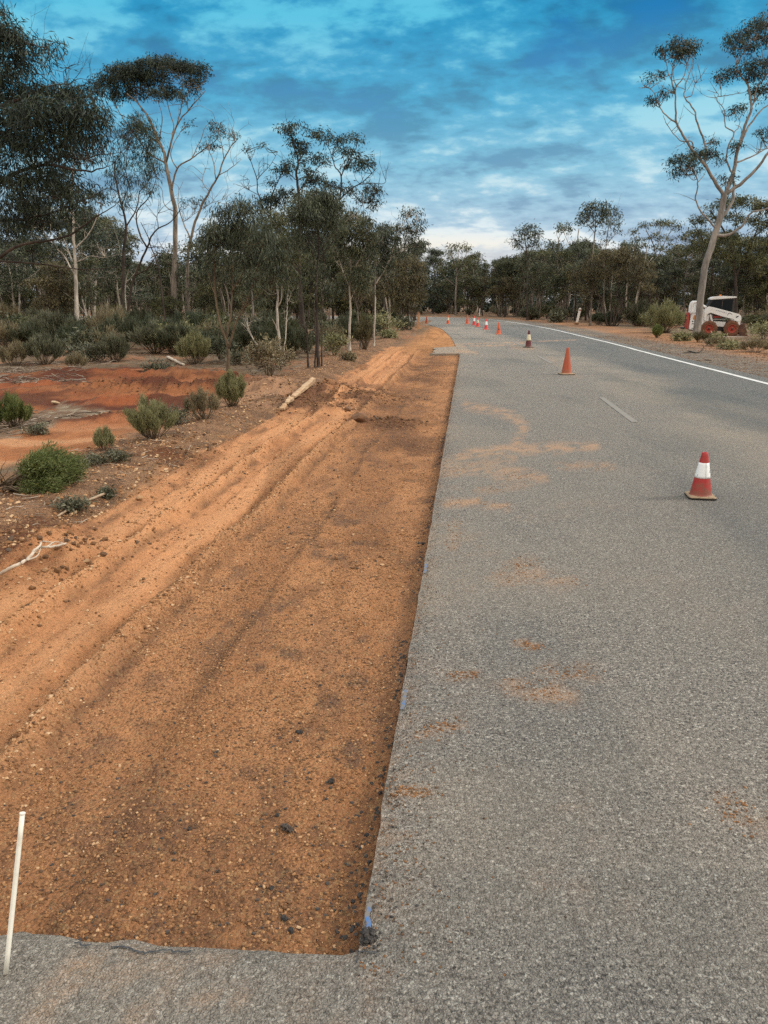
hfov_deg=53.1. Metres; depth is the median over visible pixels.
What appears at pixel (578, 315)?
guide post
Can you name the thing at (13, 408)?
shrub
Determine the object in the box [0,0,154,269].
overhanging gum
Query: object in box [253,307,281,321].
shrub
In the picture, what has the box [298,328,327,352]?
shrub
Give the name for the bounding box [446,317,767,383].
edge line
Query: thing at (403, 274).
gum tree
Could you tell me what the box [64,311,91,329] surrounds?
shrub
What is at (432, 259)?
gum tree
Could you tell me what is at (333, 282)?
gum tree
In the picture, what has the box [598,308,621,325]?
shrub
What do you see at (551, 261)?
mallee tree
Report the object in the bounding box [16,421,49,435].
shrub
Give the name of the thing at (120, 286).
mallee tree
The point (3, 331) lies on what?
shrub
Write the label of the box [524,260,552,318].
mallee tree
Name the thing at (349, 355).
shrub
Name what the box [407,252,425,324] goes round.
gum tree
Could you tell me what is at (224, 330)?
shrub
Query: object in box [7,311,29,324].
shrub
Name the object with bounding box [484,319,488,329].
traffic cone
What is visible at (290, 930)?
asphalt lump
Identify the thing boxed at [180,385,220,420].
shrub
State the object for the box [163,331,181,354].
shrub
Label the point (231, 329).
shrub
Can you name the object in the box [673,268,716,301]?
mallee tree
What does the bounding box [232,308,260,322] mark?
shrub
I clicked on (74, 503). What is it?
shrub
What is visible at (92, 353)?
shrub
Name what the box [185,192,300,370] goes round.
young gum
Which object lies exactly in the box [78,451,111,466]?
shrub
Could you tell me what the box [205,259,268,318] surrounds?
tree
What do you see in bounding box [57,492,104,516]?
thin stick
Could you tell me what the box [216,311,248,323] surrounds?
shrub
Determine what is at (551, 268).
mallee tree
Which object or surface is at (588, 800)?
road
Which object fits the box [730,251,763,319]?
mallee tree
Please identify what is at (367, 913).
set out paint
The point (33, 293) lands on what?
tree
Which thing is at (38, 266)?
gum tree
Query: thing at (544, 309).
shrub
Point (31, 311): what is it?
shrub
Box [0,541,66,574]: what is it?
fallen branch
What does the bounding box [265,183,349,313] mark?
mallee tree
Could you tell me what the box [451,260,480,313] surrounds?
gum tree
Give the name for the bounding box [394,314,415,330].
shrub
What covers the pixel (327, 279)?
gum tree
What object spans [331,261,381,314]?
tree
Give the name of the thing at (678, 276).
gum tree
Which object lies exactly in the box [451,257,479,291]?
mallee tree
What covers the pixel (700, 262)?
gum tree
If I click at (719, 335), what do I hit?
shrub
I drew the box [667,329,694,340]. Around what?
shrub
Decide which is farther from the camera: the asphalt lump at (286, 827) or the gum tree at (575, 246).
the gum tree at (575, 246)
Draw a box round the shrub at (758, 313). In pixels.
[748,309,767,316]
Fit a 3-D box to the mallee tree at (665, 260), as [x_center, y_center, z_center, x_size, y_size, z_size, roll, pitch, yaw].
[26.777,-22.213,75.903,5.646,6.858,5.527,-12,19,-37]
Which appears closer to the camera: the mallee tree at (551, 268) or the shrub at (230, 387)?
the shrub at (230, 387)
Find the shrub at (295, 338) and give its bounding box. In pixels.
[270,321,313,358]
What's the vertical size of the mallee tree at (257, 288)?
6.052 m
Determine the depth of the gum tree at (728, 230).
84.99 m
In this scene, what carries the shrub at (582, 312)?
on the ground
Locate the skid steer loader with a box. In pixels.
[680,294,747,335]
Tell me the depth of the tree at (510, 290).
94.76 m
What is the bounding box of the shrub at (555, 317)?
[547,309,567,322]
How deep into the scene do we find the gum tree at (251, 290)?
44.71 m
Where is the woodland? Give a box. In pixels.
[4,254,764,314]
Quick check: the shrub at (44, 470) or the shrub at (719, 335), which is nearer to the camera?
the shrub at (44, 470)
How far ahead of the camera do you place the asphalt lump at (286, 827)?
2.94 m
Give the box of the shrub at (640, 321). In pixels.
[635,311,653,326]
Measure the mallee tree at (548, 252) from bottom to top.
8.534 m
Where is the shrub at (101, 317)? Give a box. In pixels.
[82,301,139,330]
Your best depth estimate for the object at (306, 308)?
55.84 m
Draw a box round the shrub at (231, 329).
[219,318,259,353]
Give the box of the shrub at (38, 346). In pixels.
[16,329,67,364]
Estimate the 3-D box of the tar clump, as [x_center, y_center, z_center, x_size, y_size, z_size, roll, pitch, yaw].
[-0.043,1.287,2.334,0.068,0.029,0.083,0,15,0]
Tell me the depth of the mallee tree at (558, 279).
74.88 m
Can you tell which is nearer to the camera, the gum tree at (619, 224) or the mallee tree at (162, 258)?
the mallee tree at (162, 258)
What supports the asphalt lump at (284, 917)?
on the ground
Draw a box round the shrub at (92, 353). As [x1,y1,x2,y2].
[81,335,111,361]
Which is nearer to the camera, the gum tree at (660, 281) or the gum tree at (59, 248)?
the gum tree at (59, 248)
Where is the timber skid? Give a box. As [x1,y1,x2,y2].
[722,336,750,338]
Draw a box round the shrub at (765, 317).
[760,312,767,322]
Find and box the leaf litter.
[0,329,767,524]
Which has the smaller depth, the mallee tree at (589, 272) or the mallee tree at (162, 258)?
the mallee tree at (162, 258)
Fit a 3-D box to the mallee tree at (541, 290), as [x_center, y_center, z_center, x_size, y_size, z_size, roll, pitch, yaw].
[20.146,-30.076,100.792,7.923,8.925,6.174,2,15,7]
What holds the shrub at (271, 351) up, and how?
on the ground
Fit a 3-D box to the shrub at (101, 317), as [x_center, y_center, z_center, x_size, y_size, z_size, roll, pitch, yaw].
[-12.299,-8.504,34.352,2.433,2.190,2.548,3,16,9]
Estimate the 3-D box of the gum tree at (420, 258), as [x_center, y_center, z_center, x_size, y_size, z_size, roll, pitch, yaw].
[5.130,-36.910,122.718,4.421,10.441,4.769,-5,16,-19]
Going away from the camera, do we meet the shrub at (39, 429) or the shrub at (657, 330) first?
the shrub at (39, 429)
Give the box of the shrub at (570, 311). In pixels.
[564,305,574,319]
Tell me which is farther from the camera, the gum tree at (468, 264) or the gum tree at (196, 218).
the gum tree at (468, 264)
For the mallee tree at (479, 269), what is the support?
on the ground
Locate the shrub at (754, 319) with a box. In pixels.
[741,314,763,326]
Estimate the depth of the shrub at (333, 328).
30.27 m
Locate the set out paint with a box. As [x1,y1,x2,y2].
[365,564,426,928]
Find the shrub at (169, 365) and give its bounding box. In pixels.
[163,360,174,367]
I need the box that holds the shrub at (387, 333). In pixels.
[377,326,400,338]
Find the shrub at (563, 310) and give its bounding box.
[549,306,568,321]
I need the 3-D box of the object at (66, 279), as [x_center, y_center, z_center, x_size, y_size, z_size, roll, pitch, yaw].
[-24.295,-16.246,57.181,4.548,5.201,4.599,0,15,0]
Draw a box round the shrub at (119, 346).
[93,331,130,361]
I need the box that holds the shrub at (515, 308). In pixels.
[512,305,523,315]
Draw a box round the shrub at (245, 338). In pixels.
[233,321,274,354]
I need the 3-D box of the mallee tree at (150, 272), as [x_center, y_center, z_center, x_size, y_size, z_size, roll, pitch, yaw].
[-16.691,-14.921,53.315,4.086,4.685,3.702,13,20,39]
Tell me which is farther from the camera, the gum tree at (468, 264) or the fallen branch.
the gum tree at (468, 264)
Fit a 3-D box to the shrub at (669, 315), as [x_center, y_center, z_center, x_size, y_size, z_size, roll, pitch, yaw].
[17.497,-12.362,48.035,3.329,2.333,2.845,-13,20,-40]
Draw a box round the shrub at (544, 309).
[538,302,554,318]
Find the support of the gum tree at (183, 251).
on the ground
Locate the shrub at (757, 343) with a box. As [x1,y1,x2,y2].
[738,336,767,351]
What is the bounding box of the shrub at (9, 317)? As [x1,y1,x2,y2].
[0,311,27,323]
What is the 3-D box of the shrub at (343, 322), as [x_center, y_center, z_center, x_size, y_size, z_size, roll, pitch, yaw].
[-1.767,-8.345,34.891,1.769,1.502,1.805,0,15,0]
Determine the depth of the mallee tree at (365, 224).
28.19 m
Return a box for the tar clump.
[359,926,380,948]
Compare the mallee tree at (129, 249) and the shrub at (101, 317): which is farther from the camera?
the mallee tree at (129, 249)
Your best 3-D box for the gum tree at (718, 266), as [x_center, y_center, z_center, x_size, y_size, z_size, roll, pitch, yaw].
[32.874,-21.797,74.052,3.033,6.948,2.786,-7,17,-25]
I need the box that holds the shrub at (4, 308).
[0,299,24,321]
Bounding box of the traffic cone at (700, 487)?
[684,452,716,500]
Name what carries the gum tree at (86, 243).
on the ground
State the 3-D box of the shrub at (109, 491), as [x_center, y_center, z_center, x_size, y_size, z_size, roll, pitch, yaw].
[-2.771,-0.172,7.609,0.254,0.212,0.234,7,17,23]
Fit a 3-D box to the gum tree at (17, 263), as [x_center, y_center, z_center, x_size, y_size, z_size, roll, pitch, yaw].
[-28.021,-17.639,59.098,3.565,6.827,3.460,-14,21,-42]
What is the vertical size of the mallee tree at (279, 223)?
4.828 m
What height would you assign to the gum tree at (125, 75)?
16.913 m
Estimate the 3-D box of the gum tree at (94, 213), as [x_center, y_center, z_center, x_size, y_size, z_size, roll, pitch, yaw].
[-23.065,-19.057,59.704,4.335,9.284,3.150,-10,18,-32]
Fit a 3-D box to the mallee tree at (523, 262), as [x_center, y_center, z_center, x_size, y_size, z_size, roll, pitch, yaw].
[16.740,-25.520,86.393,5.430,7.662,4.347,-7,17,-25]
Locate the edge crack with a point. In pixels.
(128, 947)
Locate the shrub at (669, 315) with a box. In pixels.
[638,297,685,332]
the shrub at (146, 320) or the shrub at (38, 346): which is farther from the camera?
the shrub at (146, 320)
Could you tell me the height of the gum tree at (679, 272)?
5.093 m
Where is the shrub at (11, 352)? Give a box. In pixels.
[0,337,26,365]
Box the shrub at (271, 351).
[236,332,298,375]
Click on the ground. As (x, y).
(414, 347)
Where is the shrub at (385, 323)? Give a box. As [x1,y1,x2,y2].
[369,308,407,329]
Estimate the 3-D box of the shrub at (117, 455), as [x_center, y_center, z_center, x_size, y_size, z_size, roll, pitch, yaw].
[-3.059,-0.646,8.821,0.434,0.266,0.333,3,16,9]
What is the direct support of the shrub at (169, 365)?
on the ground
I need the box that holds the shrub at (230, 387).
[214,369,246,406]
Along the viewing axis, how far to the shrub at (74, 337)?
27.86 m
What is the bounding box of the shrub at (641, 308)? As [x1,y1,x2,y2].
[623,297,651,325]
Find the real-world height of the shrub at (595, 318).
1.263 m
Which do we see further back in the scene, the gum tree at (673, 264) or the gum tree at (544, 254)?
the gum tree at (544, 254)
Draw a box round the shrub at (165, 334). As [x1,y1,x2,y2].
[155,320,201,354]
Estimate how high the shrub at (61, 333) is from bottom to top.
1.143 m
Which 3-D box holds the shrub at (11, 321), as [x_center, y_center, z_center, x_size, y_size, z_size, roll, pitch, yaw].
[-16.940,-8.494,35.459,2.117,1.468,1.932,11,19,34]
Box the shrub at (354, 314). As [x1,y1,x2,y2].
[343,307,372,323]
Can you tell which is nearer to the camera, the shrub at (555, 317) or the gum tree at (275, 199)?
the gum tree at (275, 199)
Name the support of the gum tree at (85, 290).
on the ground
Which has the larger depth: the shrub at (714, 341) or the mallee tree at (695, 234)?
the mallee tree at (695, 234)
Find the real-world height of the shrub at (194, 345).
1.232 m
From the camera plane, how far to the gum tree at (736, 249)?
72.82 m
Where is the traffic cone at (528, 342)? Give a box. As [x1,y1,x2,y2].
[524,330,533,347]
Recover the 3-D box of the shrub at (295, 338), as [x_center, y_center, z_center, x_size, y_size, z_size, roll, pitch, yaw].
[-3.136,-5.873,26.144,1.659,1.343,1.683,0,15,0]
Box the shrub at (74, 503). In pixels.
[47,489,96,513]
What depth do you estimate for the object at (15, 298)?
56.22 m
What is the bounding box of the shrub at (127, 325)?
[95,309,146,349]
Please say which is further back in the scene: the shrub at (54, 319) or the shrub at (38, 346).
the shrub at (54, 319)
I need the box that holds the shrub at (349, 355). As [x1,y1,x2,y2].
[333,350,357,361]
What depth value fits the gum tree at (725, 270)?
68.96 m
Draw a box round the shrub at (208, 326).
[194,318,227,332]
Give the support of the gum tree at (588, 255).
on the ground
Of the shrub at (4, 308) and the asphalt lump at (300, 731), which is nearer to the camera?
the asphalt lump at (300, 731)
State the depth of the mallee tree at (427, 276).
62.15 m
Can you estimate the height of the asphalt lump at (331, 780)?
0.021 m
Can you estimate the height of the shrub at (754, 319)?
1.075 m
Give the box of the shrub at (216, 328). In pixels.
[202,321,236,346]
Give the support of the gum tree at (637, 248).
on the ground
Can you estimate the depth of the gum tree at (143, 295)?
49.81 m
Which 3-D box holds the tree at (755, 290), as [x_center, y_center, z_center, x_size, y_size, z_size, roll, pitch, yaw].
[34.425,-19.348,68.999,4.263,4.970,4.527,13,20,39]
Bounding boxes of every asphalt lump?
[272,913,300,924]
[273,823,296,839]
[281,926,298,933]
[288,729,310,734]
[325,777,342,784]
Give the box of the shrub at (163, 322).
[146,317,169,326]
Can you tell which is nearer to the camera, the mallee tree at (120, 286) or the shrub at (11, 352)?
the shrub at (11, 352)
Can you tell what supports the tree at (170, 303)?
on the ground
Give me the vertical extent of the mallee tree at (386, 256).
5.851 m
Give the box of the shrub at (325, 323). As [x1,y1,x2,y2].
[308,318,335,342]
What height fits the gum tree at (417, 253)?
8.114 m
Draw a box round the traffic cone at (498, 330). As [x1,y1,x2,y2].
[496,322,500,333]
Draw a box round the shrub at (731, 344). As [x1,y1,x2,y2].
[711,337,741,349]
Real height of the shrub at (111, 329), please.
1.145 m
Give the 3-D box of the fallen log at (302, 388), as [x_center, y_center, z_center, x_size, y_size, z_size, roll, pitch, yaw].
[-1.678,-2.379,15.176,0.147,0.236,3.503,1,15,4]
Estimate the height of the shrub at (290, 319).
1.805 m
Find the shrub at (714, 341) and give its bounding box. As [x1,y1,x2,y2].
[702,334,729,345]
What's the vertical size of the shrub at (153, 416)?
0.707 m
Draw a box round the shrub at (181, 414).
[166,403,196,424]
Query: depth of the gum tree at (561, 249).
85.52 m
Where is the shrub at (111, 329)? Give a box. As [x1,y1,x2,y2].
[77,324,124,344]
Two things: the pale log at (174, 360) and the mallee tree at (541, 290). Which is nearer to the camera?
the pale log at (174, 360)
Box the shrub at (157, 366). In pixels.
[139,357,166,371]
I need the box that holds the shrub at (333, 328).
[313,321,347,350]
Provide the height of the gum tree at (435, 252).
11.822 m
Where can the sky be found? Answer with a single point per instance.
(490, 118)
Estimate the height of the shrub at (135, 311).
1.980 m
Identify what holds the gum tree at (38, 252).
on the ground
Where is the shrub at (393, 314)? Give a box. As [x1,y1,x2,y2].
[376,306,404,320]
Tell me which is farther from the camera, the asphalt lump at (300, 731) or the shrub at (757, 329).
the shrub at (757, 329)
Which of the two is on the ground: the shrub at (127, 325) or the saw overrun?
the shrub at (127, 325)
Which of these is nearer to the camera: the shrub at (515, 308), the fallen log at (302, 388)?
the fallen log at (302, 388)
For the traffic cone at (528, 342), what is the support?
on the road
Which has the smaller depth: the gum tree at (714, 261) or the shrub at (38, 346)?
the shrub at (38, 346)
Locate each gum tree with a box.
[0,213,71,311]
[0,237,35,312]
[0,239,23,303]
[0,244,38,312]
[11,238,51,311]
[14,204,88,308]
[16,141,122,321]
[23,245,84,296]
[24,236,49,298]
[50,222,118,319]
[53,205,107,316]
[62,213,141,306]
[70,265,91,315]
[90,51,226,311]
[91,248,138,309]
[94,109,191,319]
[98,225,133,314]
[124,273,155,309]
[160,243,202,315]
[170,102,248,316]
[172,264,201,311]
[178,271,198,301]
[223,229,254,317]
[233,112,389,328]
[278,203,321,238]
[303,233,331,325]
[310,241,335,321]
[321,234,336,321]
[327,245,357,311]
[354,241,390,316]
[368,254,410,327]
[382,256,422,312]
[402,238,430,319]
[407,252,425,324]
[412,249,427,313]
[423,246,444,311]
[425,254,442,313]
[431,241,486,314]
[447,254,476,289]
[447,263,465,313]
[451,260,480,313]
[480,263,490,315]
[506,222,544,319]
[515,249,549,304]
[541,222,594,308]
[554,246,572,306]
[564,238,591,320]
[572,198,613,325]
[573,250,599,320]
[587,191,625,324]
[597,265,629,322]
[610,238,663,322]
[614,241,641,310]
[624,217,692,256]
[634,254,660,301]
[639,4,767,333]
[645,269,666,300]
[662,266,685,300]
[665,243,705,312]
[666,257,681,293]
[666,263,689,299]
[670,244,714,308]
[681,193,767,313]
[686,258,710,300]
[701,237,727,297]
[714,227,741,277]
[715,249,743,295]
[716,262,738,295]
[722,238,756,278]
[727,232,767,316]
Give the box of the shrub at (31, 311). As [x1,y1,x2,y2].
[21,305,43,320]
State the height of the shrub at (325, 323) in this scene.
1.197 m
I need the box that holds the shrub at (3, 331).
[0,318,26,347]
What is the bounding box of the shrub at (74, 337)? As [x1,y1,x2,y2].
[56,324,105,350]
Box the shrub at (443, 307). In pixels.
[438,303,447,311]
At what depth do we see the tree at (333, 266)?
58.82 m
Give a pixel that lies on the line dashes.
(620, 411)
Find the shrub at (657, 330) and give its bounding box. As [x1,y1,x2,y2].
[652,323,664,337]
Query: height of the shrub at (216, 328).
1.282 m
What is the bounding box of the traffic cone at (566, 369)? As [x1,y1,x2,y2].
[558,347,574,374]
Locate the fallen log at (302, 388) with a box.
[279,377,315,409]
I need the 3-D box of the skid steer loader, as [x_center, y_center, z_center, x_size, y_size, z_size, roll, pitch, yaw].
[18.868,-11.219,43.812,3.497,2.330,1.850,5,16,16]
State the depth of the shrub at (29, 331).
31.60 m
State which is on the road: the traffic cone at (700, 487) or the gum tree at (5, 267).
the traffic cone at (700, 487)
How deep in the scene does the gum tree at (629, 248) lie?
86.31 m
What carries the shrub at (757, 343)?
on the ground
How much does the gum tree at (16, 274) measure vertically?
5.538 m
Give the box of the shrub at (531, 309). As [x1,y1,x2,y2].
[518,303,539,319]
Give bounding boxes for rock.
[351,412,367,421]
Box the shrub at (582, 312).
[571,307,589,319]
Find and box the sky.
[0,0,767,302]
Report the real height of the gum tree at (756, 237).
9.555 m
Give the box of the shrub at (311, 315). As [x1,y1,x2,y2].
[299,307,327,328]
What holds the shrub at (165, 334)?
on the ground
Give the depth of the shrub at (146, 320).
37.76 m
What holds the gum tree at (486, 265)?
on the ground
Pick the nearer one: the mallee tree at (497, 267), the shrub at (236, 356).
the shrub at (236, 356)
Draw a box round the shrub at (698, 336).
[692,329,710,341]
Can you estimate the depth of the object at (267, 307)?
60.15 m
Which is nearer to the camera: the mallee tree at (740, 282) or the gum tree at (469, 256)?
the mallee tree at (740, 282)
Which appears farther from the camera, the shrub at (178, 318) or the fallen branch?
the shrub at (178, 318)
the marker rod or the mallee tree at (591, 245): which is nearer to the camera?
the marker rod
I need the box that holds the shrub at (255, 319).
[242,313,273,326]
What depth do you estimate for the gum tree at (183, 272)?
49.67 m
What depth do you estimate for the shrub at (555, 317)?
71.31 m
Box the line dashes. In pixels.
[512,341,637,421]
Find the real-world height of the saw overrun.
0.001 m
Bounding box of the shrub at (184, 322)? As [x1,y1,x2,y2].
[145,315,199,352]
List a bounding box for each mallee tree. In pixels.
[50,212,145,313]
[67,255,127,315]
[86,265,129,297]
[117,264,164,309]
[133,248,185,296]
[139,265,179,301]
[173,219,258,316]
[184,269,225,314]
[237,206,307,363]
[244,251,274,312]
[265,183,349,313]
[281,182,351,367]
[323,194,380,350]
[342,275,380,347]
[358,204,430,345]
[362,221,424,303]
[377,239,430,329]
[395,265,433,322]
[436,273,459,311]
[440,277,464,313]
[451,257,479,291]
[457,265,482,313]
[470,270,491,314]
[484,257,524,316]
[494,255,516,315]
[495,253,530,316]
[508,271,526,316]
[513,252,545,306]
[516,246,553,307]
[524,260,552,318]
[529,249,556,305]
[540,249,583,306]
[541,250,588,307]
[543,262,583,320]
[555,236,602,316]
[564,243,662,325]
[572,248,601,318]
[594,269,623,311]
[601,264,643,313]
[636,252,689,303]
[660,255,687,300]
[666,227,722,311]
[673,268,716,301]
[699,234,743,295]
[708,264,743,295]
[725,250,767,321]
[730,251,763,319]
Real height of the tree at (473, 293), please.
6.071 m
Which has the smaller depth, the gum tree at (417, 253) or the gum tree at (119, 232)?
the gum tree at (119, 232)
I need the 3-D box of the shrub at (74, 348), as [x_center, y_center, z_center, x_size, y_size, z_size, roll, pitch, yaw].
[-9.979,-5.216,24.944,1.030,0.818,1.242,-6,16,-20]
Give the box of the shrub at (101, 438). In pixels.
[92,424,115,450]
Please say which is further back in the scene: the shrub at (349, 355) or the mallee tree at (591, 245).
the mallee tree at (591, 245)
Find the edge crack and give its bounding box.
[74,942,190,953]
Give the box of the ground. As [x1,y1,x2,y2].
[0,303,767,954]
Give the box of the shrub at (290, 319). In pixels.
[259,308,299,335]
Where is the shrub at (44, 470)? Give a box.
[0,439,93,494]
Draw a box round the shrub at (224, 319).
[193,310,236,327]
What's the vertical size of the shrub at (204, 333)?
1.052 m
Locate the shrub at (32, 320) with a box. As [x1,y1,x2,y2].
[21,314,51,339]
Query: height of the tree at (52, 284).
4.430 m
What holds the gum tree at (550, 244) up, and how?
on the ground
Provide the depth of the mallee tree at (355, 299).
30.21 m
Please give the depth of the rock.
12.44 m
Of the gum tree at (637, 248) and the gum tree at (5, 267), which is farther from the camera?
the gum tree at (637, 248)
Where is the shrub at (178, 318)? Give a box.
[165,307,215,330]
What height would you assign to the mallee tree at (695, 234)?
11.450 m
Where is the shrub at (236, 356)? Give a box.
[217,348,250,364]
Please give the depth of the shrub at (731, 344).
30.82 m
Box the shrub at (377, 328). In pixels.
[363,320,383,339]
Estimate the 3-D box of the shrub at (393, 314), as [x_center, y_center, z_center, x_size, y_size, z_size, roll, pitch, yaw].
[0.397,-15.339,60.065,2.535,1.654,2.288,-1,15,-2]
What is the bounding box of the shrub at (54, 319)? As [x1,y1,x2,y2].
[19,308,74,342]
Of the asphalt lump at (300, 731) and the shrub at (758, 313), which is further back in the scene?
the shrub at (758, 313)
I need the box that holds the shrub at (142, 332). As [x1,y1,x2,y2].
[126,317,177,353]
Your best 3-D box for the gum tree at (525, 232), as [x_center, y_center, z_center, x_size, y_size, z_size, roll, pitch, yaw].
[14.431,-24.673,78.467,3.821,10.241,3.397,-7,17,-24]
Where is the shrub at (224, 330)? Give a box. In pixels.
[213,322,233,353]
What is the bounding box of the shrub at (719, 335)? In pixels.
[710,331,729,339]
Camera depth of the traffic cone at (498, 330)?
45.03 m
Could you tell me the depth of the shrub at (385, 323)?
43.36 m
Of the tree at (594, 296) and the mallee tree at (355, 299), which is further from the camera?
the tree at (594, 296)
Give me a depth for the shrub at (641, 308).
61.16 m
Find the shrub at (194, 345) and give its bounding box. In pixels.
[173,328,213,364]
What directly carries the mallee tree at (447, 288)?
on the ground
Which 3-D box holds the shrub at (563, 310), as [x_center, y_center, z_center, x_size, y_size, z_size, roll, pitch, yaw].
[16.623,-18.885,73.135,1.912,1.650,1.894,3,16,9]
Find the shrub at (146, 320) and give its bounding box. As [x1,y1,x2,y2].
[131,314,156,328]
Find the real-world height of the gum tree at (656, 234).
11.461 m
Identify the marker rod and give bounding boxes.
[3,812,25,974]
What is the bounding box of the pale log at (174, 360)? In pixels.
[166,356,184,365]
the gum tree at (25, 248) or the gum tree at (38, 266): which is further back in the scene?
the gum tree at (38, 266)
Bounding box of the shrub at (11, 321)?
[0,312,20,328]
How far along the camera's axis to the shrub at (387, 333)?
38.73 m
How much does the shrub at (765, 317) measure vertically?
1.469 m
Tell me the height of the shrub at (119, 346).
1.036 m
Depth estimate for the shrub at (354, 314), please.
42.59 m
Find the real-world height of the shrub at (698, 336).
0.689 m
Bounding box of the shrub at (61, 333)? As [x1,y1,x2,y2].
[53,321,87,348]
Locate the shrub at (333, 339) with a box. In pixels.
[312,328,352,355]
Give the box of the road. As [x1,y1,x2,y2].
[0,316,767,1023]
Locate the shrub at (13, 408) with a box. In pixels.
[0,388,34,427]
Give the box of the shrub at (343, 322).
[327,313,359,342]
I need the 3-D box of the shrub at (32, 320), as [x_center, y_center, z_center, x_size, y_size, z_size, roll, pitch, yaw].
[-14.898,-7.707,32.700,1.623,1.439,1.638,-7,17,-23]
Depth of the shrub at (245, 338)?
25.69 m
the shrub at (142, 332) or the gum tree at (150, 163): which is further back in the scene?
the gum tree at (150, 163)
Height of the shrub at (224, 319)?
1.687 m
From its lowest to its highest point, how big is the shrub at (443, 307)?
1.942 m
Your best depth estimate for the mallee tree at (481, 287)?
111.41 m
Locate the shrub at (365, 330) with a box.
[353,314,373,349]
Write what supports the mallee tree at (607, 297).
on the ground
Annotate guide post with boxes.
[415,311,421,328]
[573,308,580,323]
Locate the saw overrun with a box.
[356,950,377,961]
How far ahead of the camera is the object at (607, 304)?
80.64 m
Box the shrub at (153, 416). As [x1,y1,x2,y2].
[122,391,182,438]
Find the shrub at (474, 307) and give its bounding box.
[470,304,477,313]
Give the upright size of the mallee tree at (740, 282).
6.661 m
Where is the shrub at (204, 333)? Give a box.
[197,327,226,353]
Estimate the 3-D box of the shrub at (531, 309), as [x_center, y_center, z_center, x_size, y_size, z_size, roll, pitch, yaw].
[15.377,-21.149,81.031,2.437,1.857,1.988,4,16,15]
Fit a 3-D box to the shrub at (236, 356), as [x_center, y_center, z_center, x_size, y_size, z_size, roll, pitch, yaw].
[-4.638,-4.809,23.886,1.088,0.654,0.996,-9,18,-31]
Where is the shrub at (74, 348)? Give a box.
[63,341,91,355]
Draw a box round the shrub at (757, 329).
[746,318,767,338]
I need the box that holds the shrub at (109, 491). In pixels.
[96,484,117,500]
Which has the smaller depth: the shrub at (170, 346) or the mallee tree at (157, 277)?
the shrub at (170, 346)
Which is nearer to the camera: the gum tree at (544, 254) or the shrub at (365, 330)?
the shrub at (365, 330)
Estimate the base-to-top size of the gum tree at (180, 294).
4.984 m
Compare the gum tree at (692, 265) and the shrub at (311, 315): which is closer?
the shrub at (311, 315)
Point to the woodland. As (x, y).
(491, 302)
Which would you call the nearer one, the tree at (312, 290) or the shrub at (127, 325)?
the shrub at (127, 325)
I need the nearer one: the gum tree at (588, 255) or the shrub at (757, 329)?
the shrub at (757, 329)
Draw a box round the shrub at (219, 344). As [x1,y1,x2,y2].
[203,330,240,359]
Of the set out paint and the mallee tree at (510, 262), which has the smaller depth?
the set out paint
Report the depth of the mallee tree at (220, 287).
43.43 m
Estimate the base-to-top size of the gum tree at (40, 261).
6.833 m
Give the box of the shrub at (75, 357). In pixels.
[64,350,88,367]
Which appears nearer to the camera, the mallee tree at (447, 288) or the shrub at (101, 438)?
the shrub at (101, 438)
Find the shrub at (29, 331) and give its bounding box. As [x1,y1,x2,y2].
[5,321,48,344]
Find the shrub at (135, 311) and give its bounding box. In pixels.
[125,305,155,320]
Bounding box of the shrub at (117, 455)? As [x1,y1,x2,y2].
[102,445,132,462]
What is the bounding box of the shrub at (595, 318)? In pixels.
[591,310,603,324]

